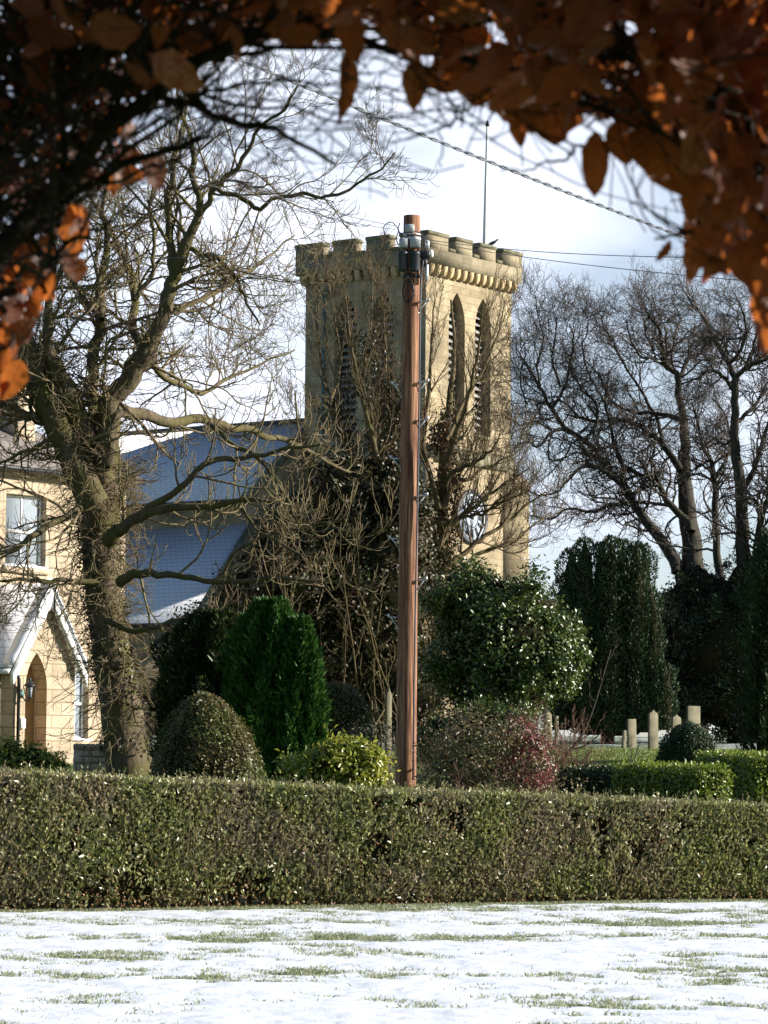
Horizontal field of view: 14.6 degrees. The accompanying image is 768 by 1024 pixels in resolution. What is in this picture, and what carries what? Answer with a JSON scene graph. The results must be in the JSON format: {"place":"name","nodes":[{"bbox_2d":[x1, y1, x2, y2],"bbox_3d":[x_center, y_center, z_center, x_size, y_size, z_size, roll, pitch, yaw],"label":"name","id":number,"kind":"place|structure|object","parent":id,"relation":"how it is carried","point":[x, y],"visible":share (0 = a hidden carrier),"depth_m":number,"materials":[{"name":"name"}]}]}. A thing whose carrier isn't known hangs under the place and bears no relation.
{"place":"outdoors","nodes":[
{"label":"outdoors","id":0,"kind":"place"},
{"bbox_2d":[0,0,767,736],"label":"sky","id":1,"kind":"structure","parent":0,"point":[523,213],"materials":[{"name":"white"}]},
{"bbox_2d":[0,736,767,1023],"bbox_3d":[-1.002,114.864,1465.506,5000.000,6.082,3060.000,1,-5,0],"label":"ground","id":2,"kind":"structure","parent":0,"point":[643,742],"depth_m":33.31,"materials":[{"name":"green plant"}]},
{"bbox_2d":[0,732,71,781],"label":"laurel bush","id":3,"kind":"object","parent":2,"relation":"on","point":[15,754],"visible":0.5,"depth_m":57.54,"materials":[{"name":"green plant"}]},
{"bbox_2d":[0,388,145,762],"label":"stone house","id":4,"kind":"structure","parent":2,"relation":"on","point":[23,711],"depth_m":75.42,"materials":[{"name":"beige stone"}]},
{"bbox_2d":[5,494,41,566],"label":"window","id":5,"kind":"structure","parent":4,"relation":"in","point":[30,511],"depth_m":77.24,"materials":[{"name":"white glass"}]},
{"bbox_2d":[24,665,34,745],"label":"door","id":6,"kind":"structure","parent":4,"relation":"in","point":[29,705],"depth_m":74.93,"materials":[{"name":"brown wood"}]},
{"bbox_2d":[74,673,83,737],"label":"window","id":7,"kind":"structure","parent":4,"relation":"in","point":[79,691],"depth_m":78.70,"materials":[{"name":"white glass"}]},
{"bbox_2d":[73,744,104,774],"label":"garden wall","id":8,"kind":"structure","parent":2,"relation":"on","point":[79,749],"depth_m":65.60,"materials":[{"name":"stone"}]},
{"bbox_2d":[146,605,238,766],"bbox_3d":[-3.392,3.739,60.886,2.949,3.716,3.102,1,-5,0],"label":"bush","id":9,"kind":"object","parent":2,"relation":"on","point":[192,655],"visible":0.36,"depth_m":60.29,"materials":[{"name":"green plant"}]},
{"bbox_2d":[148,689,270,789],"bbox_3d":[-2.596,3.876,45.890,2.140,2.317,2.203,1,-5,0],"label":"topiary bush","id":10,"kind":"object","parent":2,"relation":"on","point":[202,734],"visible":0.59,"depth_m":45.36,"materials":[{"name":"green plant"}]},
{"bbox_2d":[0,40,439,775],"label":"bare tree","id":11,"kind":"object","parent":2,"relation":"on","point":[84,444],"visible":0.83,"depth_m":64.11,"materials":[{"name":"brown plant"}]},
{"bbox_2d":[154,472,309,662],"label":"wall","id":12,"kind":"structure","parent":2,"relation":"on","point":[242,575],"depth_m":111.55,"materials":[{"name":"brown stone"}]},
{"bbox_2d":[217,594,334,781],"bbox_3d":[-2.106,3.531,58.026,2.403,3.912,2.494,1,-5,0],"label":"cypress tree","id":13,"kind":"object","parent":2,"relation":"on","point":[274,688],"visible":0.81,"depth_m":57.28,"materials":[{"name":"green plant"}]},
{"bbox_2d":[119,230,528,734],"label":"church","id":14,"kind":"structure","parent":2,"relation":"on","point":[471,275],"depth_m":124.34,"materials":[{"name":"stone"}]},
{"bbox_2d":[483,122,489,243],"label":"flagpole","id":15,"kind":"object","parent":14,"relation":"on","point":[485,196],"visible":0.54,"depth_m":126.61,"materials":[{"name":"grey metal"}]},
{"bbox_2d":[141,442,509,754],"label":"evergreen bush","id":16,"kind":"object","parent":2,"relation":"on","point":[358,642],"visible":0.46,"depth_m":82.07,"materials":[{"name":"plant"}]},
{"bbox_2d":[271,722,400,790],"bbox_3d":[-0.688,3.839,40.877,1.794,1.934,1.528,-1,-5,18],"label":"laurel bush","id":17,"kind":"object","parent":2,"relation":"on","point":[341,759],"visible":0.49,"depth_m":40.52,"materials":[{"name":"green plant"}]},
{"bbox_2d":[324,679,381,750],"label":"topiary bush","id":18,"kind":"object","parent":2,"relation":"on","point":[340,697],"visible":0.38,"depth_m":65.28,"materials":[{"name":"green plant"}]},
{"bbox_2d":[279,694,433,789],"bbox_3d":[-0.360,3.982,46.913,2.609,2.246,2.370,1,-5,0],"label":"bare shrub","id":19,"kind":"object","parent":2,"relation":"on","point":[378,743],"visible":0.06,"depth_m":46.71,"materials":[{"name":"brown plant"}]},
{"bbox_2d":[0,0,767,399],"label":"beech hedge","id":20,"kind":"object","parent":2,"relation":"on","point":[684,108],"visible":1,"depth_m":2.96,"materials":[{"name":"orange plant"}]},
{"bbox_2d":[0,760,767,910],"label":"privet hedge","id":21,"kind":"object","parent":2,"relation":"on","point":[78,839],"visible":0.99,"depth_m":31.91,"materials":[{"name":"green plant"}]},
{"bbox_2d":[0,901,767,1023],"bbox_3d":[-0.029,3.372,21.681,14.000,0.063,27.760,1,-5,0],"label":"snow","id":22,"kind":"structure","parent":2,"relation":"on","point":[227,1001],"depth_m":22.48,"materials":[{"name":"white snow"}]},
{"bbox_2d":[385,687,391,767],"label":"gravestone","id":23,"kind":"object","parent":2,"relation":"on","point":[388,704],"visible":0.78,"depth_m":69.81,"materials":[{"name":"stone"}]},
{"bbox_2d":[206,224,585,753],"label":"bare tree","id":24,"kind":"object","parent":2,"relation":"on","point":[447,484],"visible":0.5,"depth_m":86.50,"materials":[{"name":"brown plant"}]},
{"bbox_2d":[383,215,432,796],"bbox_3d":[0.328,0.295,43.009,0.631,9.216,0.448,4,-6,-39],"label":"utility pole","id":25,"kind":"object","parent":2,"relation":"on","point":[409,261],"visible":0.97,"depth_m":43.05,"materials":[{"name":"brown wood"}]},
{"bbox_2d":[52,244,397,319],"bbox_3d":[-3.364,-3.940,52.925,0.008,1.582,20.410,2,-5,-21],"label":"telephone wire","id":26,"kind":"object","parent":25,"relation":"attached to","point":[237,284],"visible":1,"depth_m":50.10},
{"bbox_2d":[114,150,394,229],"bbox_3d":[-1.359,-3.900,36.873,0.008,1.425,13.252,-1,-5,13],"label":"telephone wire","id":27,"kind":"object","parent":25,"relation":"attached to","point":[281,206],"visible":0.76,"depth_m":37.25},
{"bbox_2d":[123,238,398,259],"bbox_3d":[-3.155,-4.436,50.959,0.008,2.118,16.536,3,-5,-24],"label":"telephone wire","id":28,"kind":"object","parent":25,"relation":"attached to","point":[261,252],"visible":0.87,"depth_m":48.25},
{"bbox_2d":[130,140,394,225],"bbox_3d":[-1.353,-4.015,36.882,0.008,1.297,13.256,-1,-5,13],"label":"telephone wire","id":29,"kind":"object","parent":25,"relation":"attached to","point":[275,195],"visible":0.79,"depth_m":37.49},
{"bbox_2d":[424,239,676,257],"bbox_3d":[2.164,-3.007,33.795,0.008,3.362,19.174,1,-5,-10],"label":"telephone wire","id":30,"kind":"object","parent":25,"relation":"attached to","point":[550,252],"visible":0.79,"depth_m":34.93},
{"bbox_2d":[425,241,737,280],"bbox_3d":[2.248,-2.892,34.288,0.008,3.438,18.214,1,-5,-11],"label":"telephone wire","id":31,"kind":"object","parent":25,"relation":"attached to","point":[582,264],"visible":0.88,"depth_m":34.10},
{"bbox_2d":[416,693,562,788],"bbox_3d":[1.946,4.583,59.760,3.224,1.944,2.368,1,-5,0],"label":"garden bush","id":32,"kind":"object","parent":2,"relation":"on","point":[434,724],"visible":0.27,"depth_m":59.48,"materials":[{"name":"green plant"}]},
{"bbox_2d":[398,680,602,797],"bbox_3d":[1.207,3.613,41.797,3.150,2.527,2.136,3,-5,-25],"label":"flowering shrub","id":33,"kind":"object","parent":2,"relation":"on","point":[526,734],"visible":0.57,"depth_m":41.56,"materials":[{"name":"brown plant"}]},
{"bbox_2d":[417,553,618,776],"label":"holly tree","id":34,"kind":"object","parent":2,"relation":"on","point":[498,639],"visible":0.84,"depth_m":65.01,"materials":[{"name":"green plant"}]},
{"bbox_2d":[544,712,552,745],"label":"gravestone","id":35,"kind":"object","parent":2,"relation":"on","point":[547,714],"visible":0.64,"depth_m":99.72,"materials":[{"name":"stone"}]},
{"bbox_2d":[488,700,617,793],"bbox_3d":[3.145,4.392,54.811,2.324,1.981,2.110,-1,-5,21],"label":"bare shrub","id":36,"kind":"object","parent":2,"relation":"on","point":[566,761],"visible":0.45,"depth_m":54.80,"materials":[{"name":"brown plant"}]},
{"bbox_2d":[555,716,558,743],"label":"gravestone","id":37,"kind":"object","parent":2,"relation":"on","point":[556,717],"visible":0.36,"depth_m":101.71,"materials":[{"name":"stone"}]},
{"bbox_2d":[576,747,607,762],"bbox_3d":[4.046,4.716,52.731,1.667,1.228,0.961,2,-5,-18],"label":"sapling","id":38,"kind":"object","parent":2,"relation":"on","point":[586,756],"visible":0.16,"depth_m":52.69,"materials":[{"name":"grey plant"}]},
{"bbox_2d":[554,761,632,804],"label":"clipped hedge","id":39,"kind":"object","parent":2,"relation":"on","point":[594,774],"visible":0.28,"depth_m":47.93,"materials":[{"name":"green plant"}]},
{"bbox_2d":[475,251,742,731],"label":"bare tree","id":40,"kind":"object","parent":2,"relation":"on","point":[595,453],"visible":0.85,"depth_m":112.61,"materials":[{"name":"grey plant"}]},
{"bbox_2d":[542,533,680,743],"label":"yew tree","id":41,"kind":"object","parent":2,"relation":"on","point":[613,596],"visible":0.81,"depth_m":104.17,"materials":[{"name":"green plant"}]},
{"bbox_2d":[621,730,626,748],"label":"gravestone","id":42,"kind":"object","parent":2,"relation":"on","point":[624,733],"visible":0.81,"depth_m":96.72,"materials":[{"name":"stone"}]},
{"bbox_2d":[627,719,636,746],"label":"gravestone","id":43,"kind":"object","parent":2,"relation":"on","point":[631,733],"visible":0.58,"depth_m":99.67,"materials":[{"name":"stone"}]},
{"bbox_2d":[620,736,646,762],"bbox_3d":[4.373,4.591,51.856,0.682,1.451,0.846,1,-5,0],"label":"sapling","id":44,"kind":"object","parent":2,"relation":"on","point":[631,749],"visible":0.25,"depth_m":52.12,"materials":[{"name":"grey plant"}]},
{"bbox_2d":[522,747,756,791],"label":"grass","id":45,"kind":"structure","parent":2,"relation":"on","point":[655,749],"depth_m":85.27,"materials":[{"name":"green plant"}]},
{"bbox_2d":[648,710,657,749],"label":"gravestone","id":46,"kind":"object","parent":2,"relation":"on","point":[653,729],"visible":0.81,"depth_m":91.71,"materials":[{"name":"stone"}]},
{"bbox_2d":[608,758,737,805],"bbox_3d":[4.230,4.371,44.416,0.791,1.467,2.775,3,-5,-26],"label":"clipped hedge","id":47,"kind":"object","parent":2,"relation":"on","point":[701,780],"visible":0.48,"depth_m":43.94,"materials":[{"name":"green plant"}]},
{"bbox_2d":[671,714,680,729],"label":"gravestone","id":48,"kind":"object","parent":2,"relation":"on","point":[676,719],"visible":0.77,"depth_m":95.72,"materials":[{"name":"stone"}]},
{"bbox_2d":[653,719,717,763],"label":"topiary bush","id":49,"kind":"object","parent":2,"relation":"on","point":[684,742],"visible":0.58,"depth_m":61.44,"materials":[{"name":"green plant"}]},
{"bbox_2d":[687,706,699,727],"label":"gravestone","id":50,"kind":"object","parent":2,"relation":"on","point":[693,713],"visible":0.42,"depth_m":98.74,"materials":[{"name":"stone"}]},
{"bbox_2d":[630,247,767,742],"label":"bare tree","id":51,"kind":"object","parent":2,"relation":"on","point":[742,482],"visible":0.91,"depth_m":108.64,"materials":[{"name":"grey plant"}]},
{"bbox_2d":[655,527,767,743],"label":"evergreen tree","id":52,"kind":"object","parent":2,"relation":"on","point":[700,618],"visible":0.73,"depth_m":106.86,"materials":[{"name":"green plant"}]},
{"bbox_2d":[692,747,767,803],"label":"clipped hedge","id":53,"kind":"object","parent":2,"relation":"on","point":[749,768],"visible":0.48,"depth_m":47.88,"materials":[{"name":"green plant"}]},
{"bbox_2d":[731,525,767,751],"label":"evergreen tree","id":54,"kind":"object","parent":2,"relation":"on","point":[755,662],"visible":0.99,"depth_m":79.61,"materials":[{"name":"green plant"}]},
{"bbox_2d":[232,57,684,238],"bbox_3d":[1.755,-2.909,26.063,0.033,1.252,20.574,-3,-6,37],"label":"overhead cable","id":55,"kind":"object","parent":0,"point":[333,98],"visible":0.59,"depth_m":24.80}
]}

